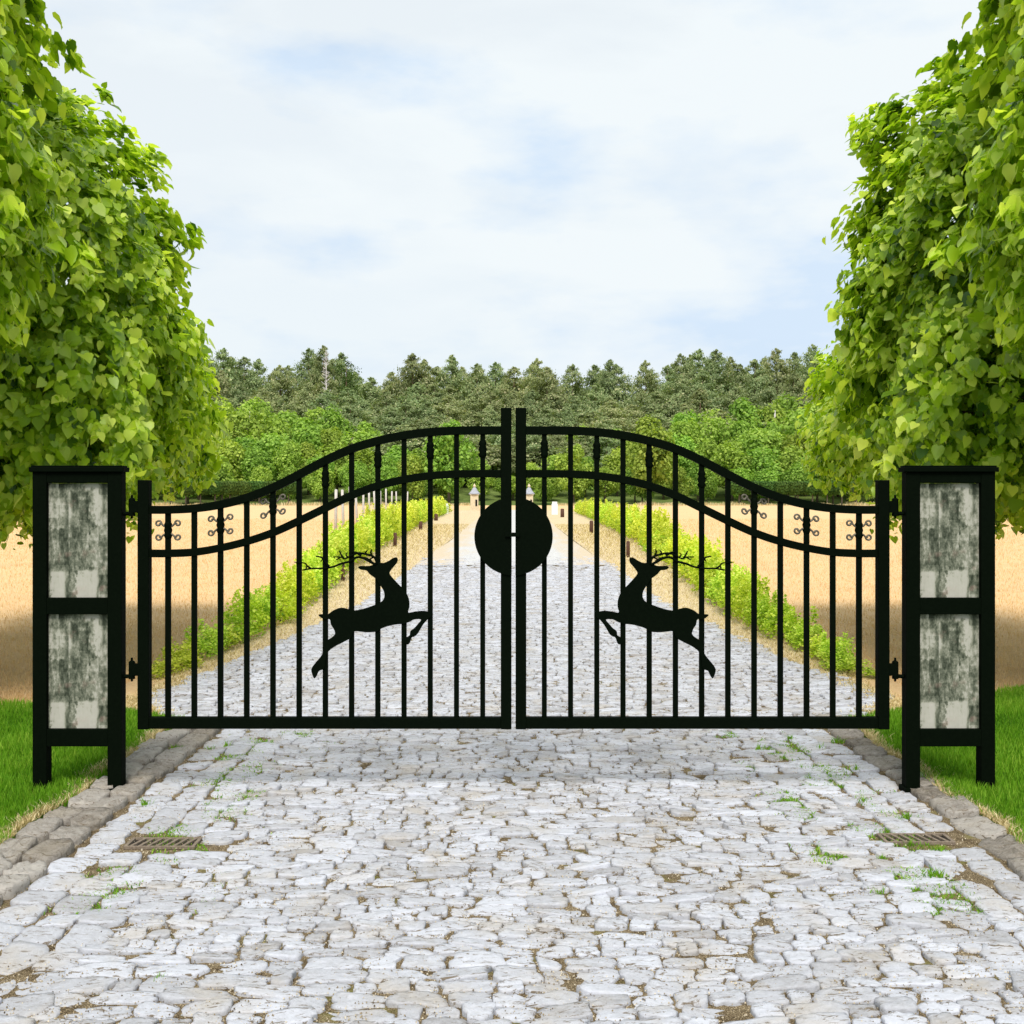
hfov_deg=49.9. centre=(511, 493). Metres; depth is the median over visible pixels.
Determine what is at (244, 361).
pine tree
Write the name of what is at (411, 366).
pine tree
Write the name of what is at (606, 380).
pine tree
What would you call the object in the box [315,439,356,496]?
broadleaf tree
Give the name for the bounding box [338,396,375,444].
pine tree
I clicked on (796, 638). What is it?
grapevine
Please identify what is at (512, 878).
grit
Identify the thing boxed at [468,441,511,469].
pine tree
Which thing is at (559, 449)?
pine tree
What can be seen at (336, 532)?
grapevine
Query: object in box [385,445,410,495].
broadleaf tree
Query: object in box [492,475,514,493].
broadleaf tree
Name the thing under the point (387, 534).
grapevine
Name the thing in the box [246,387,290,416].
pine tree
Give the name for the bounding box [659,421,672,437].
pine tree
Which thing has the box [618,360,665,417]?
pine tree
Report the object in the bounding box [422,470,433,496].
broadleaf tree
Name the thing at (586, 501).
grapevine
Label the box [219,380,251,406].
pine tree
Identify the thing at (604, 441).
pine tree
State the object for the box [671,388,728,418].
pine tree
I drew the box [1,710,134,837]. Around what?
lawn
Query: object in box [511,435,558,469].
pine tree
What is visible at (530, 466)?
broadleaf tree
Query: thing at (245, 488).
clipped hedge tree
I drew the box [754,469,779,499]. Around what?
broadleaf tree
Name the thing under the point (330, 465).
broadleaf tree
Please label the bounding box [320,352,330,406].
dead tree
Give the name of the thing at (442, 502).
grapevine
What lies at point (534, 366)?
pine tree
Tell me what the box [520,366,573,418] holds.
pine tree
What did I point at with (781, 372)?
pine tree
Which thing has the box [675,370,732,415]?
pine tree
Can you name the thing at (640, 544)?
grapevine
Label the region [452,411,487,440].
pine tree
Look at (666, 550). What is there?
grapevine
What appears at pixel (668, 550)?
grapevine
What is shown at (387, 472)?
broadleaf tree
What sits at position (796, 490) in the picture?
clipped hedge tree
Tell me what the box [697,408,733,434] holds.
broadleaf tree
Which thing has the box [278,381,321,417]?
pine tree
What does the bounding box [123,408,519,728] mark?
gate leaf
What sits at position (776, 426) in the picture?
broadleaf tree
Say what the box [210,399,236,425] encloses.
broadleaf tree
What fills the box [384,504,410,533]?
grapevine
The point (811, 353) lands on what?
pine tree
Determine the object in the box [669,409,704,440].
broadleaf tree
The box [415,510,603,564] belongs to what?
gravel track
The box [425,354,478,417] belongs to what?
pine tree
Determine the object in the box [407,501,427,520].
grapevine
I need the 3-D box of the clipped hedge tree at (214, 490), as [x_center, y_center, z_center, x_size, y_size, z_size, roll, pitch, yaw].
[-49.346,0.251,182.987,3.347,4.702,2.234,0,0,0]
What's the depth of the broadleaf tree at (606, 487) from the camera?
188.70 m
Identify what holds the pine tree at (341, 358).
on the ground at (494, 495)
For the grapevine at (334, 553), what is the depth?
23.72 m
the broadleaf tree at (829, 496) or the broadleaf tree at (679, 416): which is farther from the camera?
the broadleaf tree at (679, 416)
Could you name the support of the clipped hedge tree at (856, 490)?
on the field
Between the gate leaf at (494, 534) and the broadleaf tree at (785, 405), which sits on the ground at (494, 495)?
the broadleaf tree at (785, 405)
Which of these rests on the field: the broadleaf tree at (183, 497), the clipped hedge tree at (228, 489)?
the clipped hedge tree at (228, 489)
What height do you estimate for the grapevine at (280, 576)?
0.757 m
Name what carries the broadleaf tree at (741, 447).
on the ground at (494, 495)
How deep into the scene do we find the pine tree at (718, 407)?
237.79 m
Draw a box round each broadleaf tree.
[168,474,207,503]
[205,438,248,498]
[209,455,237,499]
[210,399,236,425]
[212,433,235,496]
[222,416,240,443]
[225,435,256,480]
[226,406,272,446]
[233,445,275,501]
[236,396,272,424]
[247,432,295,497]
[247,465,272,499]
[261,410,308,431]
[261,413,297,446]
[271,440,310,499]
[277,465,303,501]
[282,417,328,473]
[290,407,323,430]
[296,441,323,494]
[304,467,335,501]
[305,454,334,501]
[314,426,345,452]
[315,403,355,441]
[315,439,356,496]
[337,460,366,486]
[339,430,385,459]
[341,461,371,500]
[346,448,381,485]
[356,421,383,435]
[368,454,400,502]
[372,465,399,502]
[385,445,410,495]
[398,480,426,499]
[408,448,425,462]
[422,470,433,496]
[437,481,460,499]
[459,441,478,484]
[465,456,490,483]
[466,478,495,500]
[491,463,500,487]
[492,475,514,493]
[500,476,527,500]
[526,462,541,490]
[530,478,559,496]
[533,478,554,500]
[541,454,565,496]
[562,483,584,502]
[564,423,589,448]
[581,456,593,496]
[591,451,605,471]
[591,467,618,503]
[591,468,618,499]
[602,447,630,495]
[614,440,638,470]
[626,464,638,501]
[626,485,655,502]
[652,457,678,499]
[664,418,709,466]
[668,433,697,480]
[668,467,694,503]
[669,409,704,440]
[687,452,708,500]
[689,439,719,497]
[693,468,717,501]
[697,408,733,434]
[697,416,738,485]
[709,439,752,501]
[717,440,747,488]
[727,397,765,427]
[730,416,764,447]
[730,467,753,501]
[732,427,781,496]
[746,446,783,500]
[754,400,786,433]
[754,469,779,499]
[758,420,783,438]
[761,431,796,492]
[771,391,804,430]
[775,443,808,495]
[779,407,815,448]
[780,426,814,496]
[780,461,811,497]
[798,453,824,501]
[803,401,820,420]
[819,474,844,503]
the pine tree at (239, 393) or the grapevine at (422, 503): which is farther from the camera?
the pine tree at (239, 393)
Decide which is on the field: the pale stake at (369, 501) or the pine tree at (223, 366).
the pale stake at (369, 501)
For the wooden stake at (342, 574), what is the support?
on the field
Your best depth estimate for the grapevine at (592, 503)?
85.16 m
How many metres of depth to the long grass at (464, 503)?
181.94 m
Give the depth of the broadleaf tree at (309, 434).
215.21 m
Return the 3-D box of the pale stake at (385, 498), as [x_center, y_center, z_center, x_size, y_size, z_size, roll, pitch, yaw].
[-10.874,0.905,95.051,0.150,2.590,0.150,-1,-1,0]
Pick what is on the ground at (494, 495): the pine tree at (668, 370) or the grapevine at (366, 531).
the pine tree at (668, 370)
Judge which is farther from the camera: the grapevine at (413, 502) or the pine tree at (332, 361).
the pine tree at (332, 361)
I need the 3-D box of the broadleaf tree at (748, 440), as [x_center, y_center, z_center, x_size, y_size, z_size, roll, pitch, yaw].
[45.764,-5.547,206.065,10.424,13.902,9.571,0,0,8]
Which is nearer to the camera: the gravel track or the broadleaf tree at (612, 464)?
the gravel track
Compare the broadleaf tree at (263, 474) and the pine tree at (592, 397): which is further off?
the pine tree at (592, 397)
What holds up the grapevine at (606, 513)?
on the field
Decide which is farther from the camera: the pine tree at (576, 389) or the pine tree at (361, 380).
the pine tree at (361, 380)
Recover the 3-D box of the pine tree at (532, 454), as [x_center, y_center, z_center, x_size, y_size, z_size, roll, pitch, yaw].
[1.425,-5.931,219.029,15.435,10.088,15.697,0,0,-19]
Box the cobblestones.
[0,556,1023,1023]
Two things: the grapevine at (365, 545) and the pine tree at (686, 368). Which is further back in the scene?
the pine tree at (686, 368)
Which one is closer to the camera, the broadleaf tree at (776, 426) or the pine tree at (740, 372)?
the broadleaf tree at (776, 426)
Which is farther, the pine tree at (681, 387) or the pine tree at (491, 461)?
the pine tree at (681, 387)
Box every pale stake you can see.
[334,489,337,529]
[341,490,344,530]
[355,498,357,521]
[362,495,363,519]
[368,493,369,515]
[373,491,374,509]
[385,489,386,508]
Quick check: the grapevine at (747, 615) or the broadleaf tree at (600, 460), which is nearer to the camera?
the grapevine at (747, 615)
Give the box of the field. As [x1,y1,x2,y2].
[0,505,1023,702]
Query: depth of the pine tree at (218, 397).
247.17 m
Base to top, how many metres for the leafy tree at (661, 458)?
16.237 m
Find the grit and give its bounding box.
[0,666,1023,1023]
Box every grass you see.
[0,729,164,843]
[152,500,874,504]
[840,715,1023,843]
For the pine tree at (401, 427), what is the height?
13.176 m
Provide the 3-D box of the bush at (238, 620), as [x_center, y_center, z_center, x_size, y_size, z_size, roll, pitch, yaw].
[-3.694,1.793,14.920,0.690,0.461,0.976,0,0,1]
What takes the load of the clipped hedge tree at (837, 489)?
on the field
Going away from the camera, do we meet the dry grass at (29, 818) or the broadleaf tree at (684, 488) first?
the dry grass at (29, 818)
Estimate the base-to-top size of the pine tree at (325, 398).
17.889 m
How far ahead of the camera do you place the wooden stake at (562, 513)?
92.02 m
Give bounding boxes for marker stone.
[552,502,557,514]
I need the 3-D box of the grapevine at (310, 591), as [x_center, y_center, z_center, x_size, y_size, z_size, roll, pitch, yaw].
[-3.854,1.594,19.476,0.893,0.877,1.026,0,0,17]
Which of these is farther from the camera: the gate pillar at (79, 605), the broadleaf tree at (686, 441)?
the broadleaf tree at (686, 441)
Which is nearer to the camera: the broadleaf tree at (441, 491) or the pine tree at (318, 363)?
the broadleaf tree at (441, 491)
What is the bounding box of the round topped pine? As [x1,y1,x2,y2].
[331,359,365,402]
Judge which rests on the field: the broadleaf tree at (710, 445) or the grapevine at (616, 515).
the grapevine at (616, 515)
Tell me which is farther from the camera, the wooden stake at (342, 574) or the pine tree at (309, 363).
the pine tree at (309, 363)
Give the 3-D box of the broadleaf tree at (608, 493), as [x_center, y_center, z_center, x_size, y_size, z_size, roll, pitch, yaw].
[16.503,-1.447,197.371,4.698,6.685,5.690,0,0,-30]
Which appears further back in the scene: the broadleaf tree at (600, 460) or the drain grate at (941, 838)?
the broadleaf tree at (600, 460)
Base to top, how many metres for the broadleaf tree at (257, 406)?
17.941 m
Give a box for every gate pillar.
[29,465,128,792]
[898,465,998,792]
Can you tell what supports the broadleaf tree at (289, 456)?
on the ground at (494, 495)
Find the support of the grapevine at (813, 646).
on the field
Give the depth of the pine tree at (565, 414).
240.99 m
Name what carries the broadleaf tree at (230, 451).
on the ground at (494, 495)
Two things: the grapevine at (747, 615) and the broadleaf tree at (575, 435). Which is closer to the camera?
the grapevine at (747, 615)
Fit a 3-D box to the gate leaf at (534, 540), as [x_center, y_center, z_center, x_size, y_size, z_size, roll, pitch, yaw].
[1.324,0.503,7.375,2.602,2.148,0.084,0,0,0]
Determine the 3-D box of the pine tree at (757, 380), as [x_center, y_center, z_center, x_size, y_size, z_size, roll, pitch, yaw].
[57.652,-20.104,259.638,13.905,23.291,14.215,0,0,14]
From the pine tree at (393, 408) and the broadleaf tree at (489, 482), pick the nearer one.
the broadleaf tree at (489, 482)
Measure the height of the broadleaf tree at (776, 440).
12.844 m
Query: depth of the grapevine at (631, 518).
46.87 m
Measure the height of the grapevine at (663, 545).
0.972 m
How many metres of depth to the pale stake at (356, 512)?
66.95 m
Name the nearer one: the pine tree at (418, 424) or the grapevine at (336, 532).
the grapevine at (336, 532)
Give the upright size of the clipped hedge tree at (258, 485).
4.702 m
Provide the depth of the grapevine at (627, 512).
48.68 m
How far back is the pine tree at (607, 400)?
248.67 m
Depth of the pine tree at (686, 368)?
262.46 m
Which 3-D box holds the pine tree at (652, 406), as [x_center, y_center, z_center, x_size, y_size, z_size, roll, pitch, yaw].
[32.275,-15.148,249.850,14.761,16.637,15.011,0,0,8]
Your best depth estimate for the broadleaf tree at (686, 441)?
205.20 m
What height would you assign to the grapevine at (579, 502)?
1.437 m
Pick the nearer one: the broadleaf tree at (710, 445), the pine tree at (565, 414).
the broadleaf tree at (710, 445)
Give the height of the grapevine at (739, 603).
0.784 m
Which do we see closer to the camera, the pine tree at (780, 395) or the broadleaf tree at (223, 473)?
the broadleaf tree at (223, 473)
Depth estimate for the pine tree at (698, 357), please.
265.34 m
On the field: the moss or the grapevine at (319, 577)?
the grapevine at (319, 577)
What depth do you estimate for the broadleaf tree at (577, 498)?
189.02 m
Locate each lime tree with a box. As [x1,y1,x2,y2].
[0,0,101,386]
[0,68,233,549]
[0,328,230,552]
[793,340,1023,543]
[817,18,1023,527]
[922,0,1023,386]
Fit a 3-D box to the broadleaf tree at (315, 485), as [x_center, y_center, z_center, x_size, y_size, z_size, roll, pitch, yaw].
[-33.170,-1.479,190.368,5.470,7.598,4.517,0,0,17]
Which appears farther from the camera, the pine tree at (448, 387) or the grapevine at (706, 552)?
the pine tree at (448, 387)
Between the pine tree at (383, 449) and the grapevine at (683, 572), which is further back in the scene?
the pine tree at (383, 449)
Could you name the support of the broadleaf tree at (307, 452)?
on the ground at (494, 495)
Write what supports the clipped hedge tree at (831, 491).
on the field
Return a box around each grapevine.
[152,650,204,678]
[157,636,202,665]
[182,617,235,658]
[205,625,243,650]
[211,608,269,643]
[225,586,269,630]
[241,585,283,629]
[261,585,305,622]
[262,582,305,611]
[269,568,315,608]
[276,558,318,603]
[284,570,322,600]
[289,557,334,587]
[293,566,332,598]
[302,548,343,584]
[302,549,340,585]
[306,534,348,581]
[314,528,355,566]
[319,553,348,576]
[321,525,358,562]
[328,521,360,560]
[337,520,373,562]
[344,528,368,561]
[354,516,374,550]
[355,514,385,543]
[358,525,374,553]
[360,503,392,541]
[366,509,393,545]
[369,530,374,549]
[381,504,400,535]
[381,504,400,536]
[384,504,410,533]
[397,500,418,525]
[398,502,418,523]
[407,500,423,524]
[407,501,424,520]
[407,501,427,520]
[420,501,427,521]
[425,497,440,511]
[435,496,447,510]
[575,500,588,513]
[579,497,593,515]
[585,498,601,515]
[586,502,602,514]
[590,499,608,517]
[592,500,612,514]
[599,503,613,523]
[599,506,617,522]
[603,505,619,527]
[606,502,626,527]
[611,505,619,527]
[614,504,640,533]
[619,505,645,531]
[619,509,640,534]
[626,510,645,538]
[626,518,640,539]
[629,505,661,541]
[630,516,639,539]
[636,511,660,542]
[637,515,661,542]
[637,525,645,548]
[638,508,669,545]
[641,530,666,551]
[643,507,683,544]
[645,533,682,557]
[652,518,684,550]
[653,530,690,560]
[660,541,689,559]
[662,537,672,564]
[666,531,695,562]
[667,552,687,567]
[670,534,709,565]
[672,546,693,575]
[672,558,693,580]
[684,535,732,584]
[685,544,721,585]
[689,541,738,588]
[689,553,724,591]
[704,563,747,605]
[704,575,719,599]
[713,564,764,614]
[714,570,750,609]
[731,575,771,621]
[741,590,776,626]
[749,590,800,637]
[757,603,818,643]
[784,621,825,650]
[801,634,839,657]
[814,631,855,664]
[817,650,874,676]
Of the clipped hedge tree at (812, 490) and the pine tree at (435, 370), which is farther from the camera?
the pine tree at (435, 370)
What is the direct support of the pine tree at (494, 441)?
on the ground at (494, 495)
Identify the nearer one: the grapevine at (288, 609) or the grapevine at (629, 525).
the grapevine at (288, 609)
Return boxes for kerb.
[0,729,220,905]
[817,713,1023,881]
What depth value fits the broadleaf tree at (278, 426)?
218.36 m
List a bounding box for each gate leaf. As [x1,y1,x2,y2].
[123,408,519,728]
[515,408,903,728]
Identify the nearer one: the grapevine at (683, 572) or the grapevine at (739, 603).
the grapevine at (739, 603)
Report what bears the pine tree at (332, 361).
on the ground at (494, 495)
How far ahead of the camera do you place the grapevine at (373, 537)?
36.71 m
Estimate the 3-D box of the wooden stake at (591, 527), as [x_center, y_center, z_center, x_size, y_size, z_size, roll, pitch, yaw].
[3.957,1.756,54.894,0.192,0.788,0.182,0,0,0]
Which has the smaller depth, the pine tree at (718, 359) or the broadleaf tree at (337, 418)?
the broadleaf tree at (337, 418)
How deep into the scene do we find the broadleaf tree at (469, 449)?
216.04 m
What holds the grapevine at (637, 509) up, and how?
on the field
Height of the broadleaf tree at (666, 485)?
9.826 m
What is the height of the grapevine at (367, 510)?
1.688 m
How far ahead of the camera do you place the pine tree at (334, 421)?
227.70 m
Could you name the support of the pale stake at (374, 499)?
on the field
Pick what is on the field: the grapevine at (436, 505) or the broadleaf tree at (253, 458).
the grapevine at (436, 505)
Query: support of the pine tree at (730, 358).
on the ground at (494, 495)
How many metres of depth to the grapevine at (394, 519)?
47.15 m
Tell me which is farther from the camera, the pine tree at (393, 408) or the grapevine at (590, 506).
the pine tree at (393, 408)
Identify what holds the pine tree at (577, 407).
on the ground at (494, 495)
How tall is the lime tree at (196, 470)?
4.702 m
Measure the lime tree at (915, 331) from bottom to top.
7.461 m
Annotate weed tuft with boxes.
[140,798,156,806]
[830,736,845,743]
[868,887,888,896]
[876,854,889,859]
[898,812,911,819]
[903,839,920,846]
[919,865,944,877]
[930,844,948,851]
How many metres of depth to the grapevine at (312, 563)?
22.14 m
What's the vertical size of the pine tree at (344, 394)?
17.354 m
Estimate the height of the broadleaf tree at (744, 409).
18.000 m
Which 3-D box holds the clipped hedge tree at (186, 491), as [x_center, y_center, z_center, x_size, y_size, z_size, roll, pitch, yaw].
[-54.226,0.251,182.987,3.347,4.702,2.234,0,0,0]
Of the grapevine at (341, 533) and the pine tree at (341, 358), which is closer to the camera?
the grapevine at (341, 533)
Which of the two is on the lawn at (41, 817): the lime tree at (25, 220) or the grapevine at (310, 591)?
the lime tree at (25, 220)
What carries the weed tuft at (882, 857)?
on the cobblestones
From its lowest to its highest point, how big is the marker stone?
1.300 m
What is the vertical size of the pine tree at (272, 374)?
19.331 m
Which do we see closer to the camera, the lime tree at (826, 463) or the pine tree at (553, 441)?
the lime tree at (826, 463)
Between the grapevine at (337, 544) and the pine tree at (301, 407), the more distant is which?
the pine tree at (301, 407)
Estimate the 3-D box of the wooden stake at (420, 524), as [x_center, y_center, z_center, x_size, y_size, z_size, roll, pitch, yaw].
[-4.977,1.842,60.000,0.209,0.615,0.199,0,0,0]
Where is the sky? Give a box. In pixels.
[26,0,997,400]
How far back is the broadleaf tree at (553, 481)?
198.25 m
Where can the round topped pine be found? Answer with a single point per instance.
(346, 378)
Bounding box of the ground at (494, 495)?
[14,477,887,838]
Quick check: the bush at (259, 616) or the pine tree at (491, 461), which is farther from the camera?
the pine tree at (491, 461)
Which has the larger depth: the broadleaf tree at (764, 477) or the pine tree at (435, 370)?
the pine tree at (435, 370)
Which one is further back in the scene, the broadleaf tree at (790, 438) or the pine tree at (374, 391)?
the pine tree at (374, 391)
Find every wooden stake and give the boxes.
[341,564,344,580]
[393,532,396,545]
[419,521,422,529]
[560,509,563,516]
[589,521,592,532]
[626,541,629,557]
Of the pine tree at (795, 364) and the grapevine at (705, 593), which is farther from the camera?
the pine tree at (795, 364)
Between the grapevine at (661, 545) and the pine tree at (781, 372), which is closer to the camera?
the grapevine at (661, 545)
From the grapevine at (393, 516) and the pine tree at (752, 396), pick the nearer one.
the grapevine at (393, 516)
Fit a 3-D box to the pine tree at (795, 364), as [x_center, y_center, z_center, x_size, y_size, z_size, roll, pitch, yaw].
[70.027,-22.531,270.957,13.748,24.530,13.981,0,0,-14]
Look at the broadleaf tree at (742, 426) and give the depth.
218.36 m
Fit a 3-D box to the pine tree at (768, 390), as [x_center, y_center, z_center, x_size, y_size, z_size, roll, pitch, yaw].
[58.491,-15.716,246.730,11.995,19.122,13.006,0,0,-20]
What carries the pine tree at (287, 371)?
on the ground at (494, 495)
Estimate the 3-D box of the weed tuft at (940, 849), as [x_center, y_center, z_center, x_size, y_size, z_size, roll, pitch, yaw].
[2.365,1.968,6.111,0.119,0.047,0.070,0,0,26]
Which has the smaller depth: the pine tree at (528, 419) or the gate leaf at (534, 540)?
the gate leaf at (534, 540)
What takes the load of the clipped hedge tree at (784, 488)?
on the field
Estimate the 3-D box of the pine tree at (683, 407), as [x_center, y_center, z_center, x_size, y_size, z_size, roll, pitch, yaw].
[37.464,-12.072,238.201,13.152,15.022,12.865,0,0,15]
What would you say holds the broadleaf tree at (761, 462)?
on the ground at (494, 495)
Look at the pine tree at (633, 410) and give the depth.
248.90 m
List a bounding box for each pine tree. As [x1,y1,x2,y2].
[205,348,245,406]
[211,370,241,406]
[211,389,228,402]
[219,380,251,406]
[219,398,242,410]
[231,356,264,400]
[239,358,275,417]
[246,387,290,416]
[263,365,301,407]
[263,373,281,394]
[274,395,299,418]
[275,365,299,398]
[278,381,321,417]
[289,348,319,397]
[289,400,310,417]
[299,345,343,400]
[301,389,353,418]
[309,374,346,410]
[314,407,356,433]
[329,352,361,398]
[329,358,344,381]
[334,387,379,421]
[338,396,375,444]
[352,372,366,397]
[352,399,378,422]
[357,377,393,419]
[364,417,387,431]
[367,444,409,456]
[370,390,399,425]
[371,410,415,434]
[371,424,424,458]
[372,371,405,402]
[381,398,408,425]
[384,401,425,433]
[386,353,432,403]
[395,359,444,399]
[395,382,444,419]
[398,437,435,456]
[404,420,431,440]
[409,399,448,426]
[413,415,448,435]
[423,383,458,419]
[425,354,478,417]
[427,366,443,393]
[432,396,470,424]
[435,384,469,418]
[452,366,480,401]
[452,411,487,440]
[453,394,486,425]
[460,363,499,408]
[460,435,500,486]
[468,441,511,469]
[474,405,500,440]
[476,391,515,424]
[478,361,517,408]
[485,429,515,458]
[487,366,543,405]
[488,438,547,474]
[489,411,515,439]
[489,444,535,473]
[496,390,538,424]
[500,422,538,441]
[511,415,538,427]
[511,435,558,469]
[513,358,561,404]
[514,364,536,389]
[516,390,560,425]
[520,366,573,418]
[528,405,565,436]
[530,392,566,425]
[533,435,566,458]
[539,440,602,470]
[548,395,587,421]
[551,408,581,426]
[554,363,588,413]
[567,435,609,458]
[573,416,621,449]
[574,411,601,426]
[576,383,613,422]
[579,364,601,400]
[583,437,619,466]
[585,397,630,425]
[585,400,638,431]
[586,359,631,418]
[600,364,643,416]
[614,404,645,428]
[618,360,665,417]
[633,390,678,424]
[633,409,672,432]
[638,372,662,407]
[642,365,684,423]
[647,374,702,423]
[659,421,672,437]
[662,353,696,402]
[667,403,701,423]
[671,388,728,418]
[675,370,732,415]
[677,349,722,411]
[690,349,745,400]
[697,410,737,441]
[699,405,734,424]
[704,385,730,413]
[711,383,750,414]
[718,356,746,390]
[727,364,756,395]
[736,359,777,404]
[745,393,765,407]
[748,419,790,431]
[751,381,780,409]
[754,348,799,395]
[754,357,777,390]
[755,394,787,411]
[777,352,808,390]
[778,371,812,403]
[794,344,824,400]
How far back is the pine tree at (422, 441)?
214.81 m
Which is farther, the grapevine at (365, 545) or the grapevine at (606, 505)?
the grapevine at (606, 505)
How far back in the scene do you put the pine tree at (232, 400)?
235.69 m
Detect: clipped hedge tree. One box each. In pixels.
[160,481,181,504]
[175,482,195,504]
[190,481,210,503]
[206,481,224,500]
[219,481,239,497]
[234,481,253,494]
[249,481,268,504]
[263,481,282,494]
[279,482,295,502]
[731,482,747,504]
[744,481,763,494]
[760,481,778,502]
[773,481,792,503]
[788,481,807,498]
[802,481,821,500]
[818,481,835,503]
[832,483,849,504]
[848,481,866,504]
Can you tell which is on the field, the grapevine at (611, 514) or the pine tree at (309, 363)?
the grapevine at (611, 514)
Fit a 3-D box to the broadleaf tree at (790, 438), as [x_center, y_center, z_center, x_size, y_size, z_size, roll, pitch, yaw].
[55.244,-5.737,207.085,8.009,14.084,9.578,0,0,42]
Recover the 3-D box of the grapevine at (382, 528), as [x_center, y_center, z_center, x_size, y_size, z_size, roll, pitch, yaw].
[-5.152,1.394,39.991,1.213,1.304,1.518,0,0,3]
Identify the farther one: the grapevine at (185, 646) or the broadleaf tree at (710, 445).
the broadleaf tree at (710, 445)
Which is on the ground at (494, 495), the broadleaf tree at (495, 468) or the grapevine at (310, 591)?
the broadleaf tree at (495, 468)
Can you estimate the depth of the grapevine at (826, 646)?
12.85 m
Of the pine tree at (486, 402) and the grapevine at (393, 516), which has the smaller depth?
the grapevine at (393, 516)
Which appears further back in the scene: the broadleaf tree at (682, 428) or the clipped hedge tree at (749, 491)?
the broadleaf tree at (682, 428)
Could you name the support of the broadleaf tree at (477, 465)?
on the ground at (494, 495)
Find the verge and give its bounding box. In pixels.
[126,510,901,729]
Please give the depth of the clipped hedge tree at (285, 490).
182.19 m
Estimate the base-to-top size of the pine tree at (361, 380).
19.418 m
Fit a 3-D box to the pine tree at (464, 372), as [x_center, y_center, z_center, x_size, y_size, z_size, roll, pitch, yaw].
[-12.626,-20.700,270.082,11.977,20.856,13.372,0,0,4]
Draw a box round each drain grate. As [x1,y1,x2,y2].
[123,837,201,849]
[876,833,955,844]
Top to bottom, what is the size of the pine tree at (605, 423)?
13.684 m
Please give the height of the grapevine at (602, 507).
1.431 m
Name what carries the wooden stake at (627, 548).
on the field
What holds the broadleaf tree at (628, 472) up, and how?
on the ground at (494, 495)
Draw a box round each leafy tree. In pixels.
[396,453,426,500]
[421,419,477,503]
[554,443,593,502]
[626,414,678,493]
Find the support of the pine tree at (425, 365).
on the ground at (494, 495)
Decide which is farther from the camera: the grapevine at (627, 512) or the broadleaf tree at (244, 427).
the broadleaf tree at (244, 427)
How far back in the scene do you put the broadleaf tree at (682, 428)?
219.42 m
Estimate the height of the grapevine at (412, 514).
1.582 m
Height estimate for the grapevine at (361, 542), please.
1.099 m
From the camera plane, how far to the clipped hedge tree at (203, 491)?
182.24 m
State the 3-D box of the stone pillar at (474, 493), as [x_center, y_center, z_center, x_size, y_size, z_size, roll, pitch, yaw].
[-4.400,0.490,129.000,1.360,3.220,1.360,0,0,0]
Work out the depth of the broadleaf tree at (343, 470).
196.78 m
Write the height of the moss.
0.024 m
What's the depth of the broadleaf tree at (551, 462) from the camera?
205.76 m
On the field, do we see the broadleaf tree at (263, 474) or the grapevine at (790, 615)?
the grapevine at (790, 615)
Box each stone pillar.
[469,484,479,509]
[526,484,534,501]
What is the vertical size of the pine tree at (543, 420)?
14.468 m
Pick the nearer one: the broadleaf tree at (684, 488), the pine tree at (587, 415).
the broadleaf tree at (684, 488)
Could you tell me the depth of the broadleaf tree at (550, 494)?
189.52 m
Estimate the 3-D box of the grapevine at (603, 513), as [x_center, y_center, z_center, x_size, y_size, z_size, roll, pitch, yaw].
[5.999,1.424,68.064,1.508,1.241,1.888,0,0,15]
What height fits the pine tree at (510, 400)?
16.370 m
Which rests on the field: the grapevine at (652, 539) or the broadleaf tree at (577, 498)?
the grapevine at (652, 539)
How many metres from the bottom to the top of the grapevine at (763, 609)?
0.639 m
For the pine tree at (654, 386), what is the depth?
277.55 m
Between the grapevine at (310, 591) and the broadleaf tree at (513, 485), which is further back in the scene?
the broadleaf tree at (513, 485)
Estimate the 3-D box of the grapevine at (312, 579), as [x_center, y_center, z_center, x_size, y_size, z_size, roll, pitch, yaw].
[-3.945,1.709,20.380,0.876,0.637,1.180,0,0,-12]
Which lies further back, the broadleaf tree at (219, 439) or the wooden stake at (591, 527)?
the broadleaf tree at (219, 439)
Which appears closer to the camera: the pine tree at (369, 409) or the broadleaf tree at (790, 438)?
the broadleaf tree at (790, 438)
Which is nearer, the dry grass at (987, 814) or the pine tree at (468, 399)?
the dry grass at (987, 814)
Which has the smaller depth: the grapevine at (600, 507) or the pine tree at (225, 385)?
the grapevine at (600, 507)
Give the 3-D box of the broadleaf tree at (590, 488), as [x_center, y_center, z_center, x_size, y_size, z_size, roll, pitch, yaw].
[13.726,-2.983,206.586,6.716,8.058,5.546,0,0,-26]
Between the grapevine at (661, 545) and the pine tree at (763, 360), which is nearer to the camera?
the grapevine at (661, 545)
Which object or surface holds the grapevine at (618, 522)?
on the field
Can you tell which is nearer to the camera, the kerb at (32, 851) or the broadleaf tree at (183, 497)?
the kerb at (32, 851)
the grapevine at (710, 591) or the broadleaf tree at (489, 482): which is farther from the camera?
the broadleaf tree at (489, 482)
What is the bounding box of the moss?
[44,729,985,915]

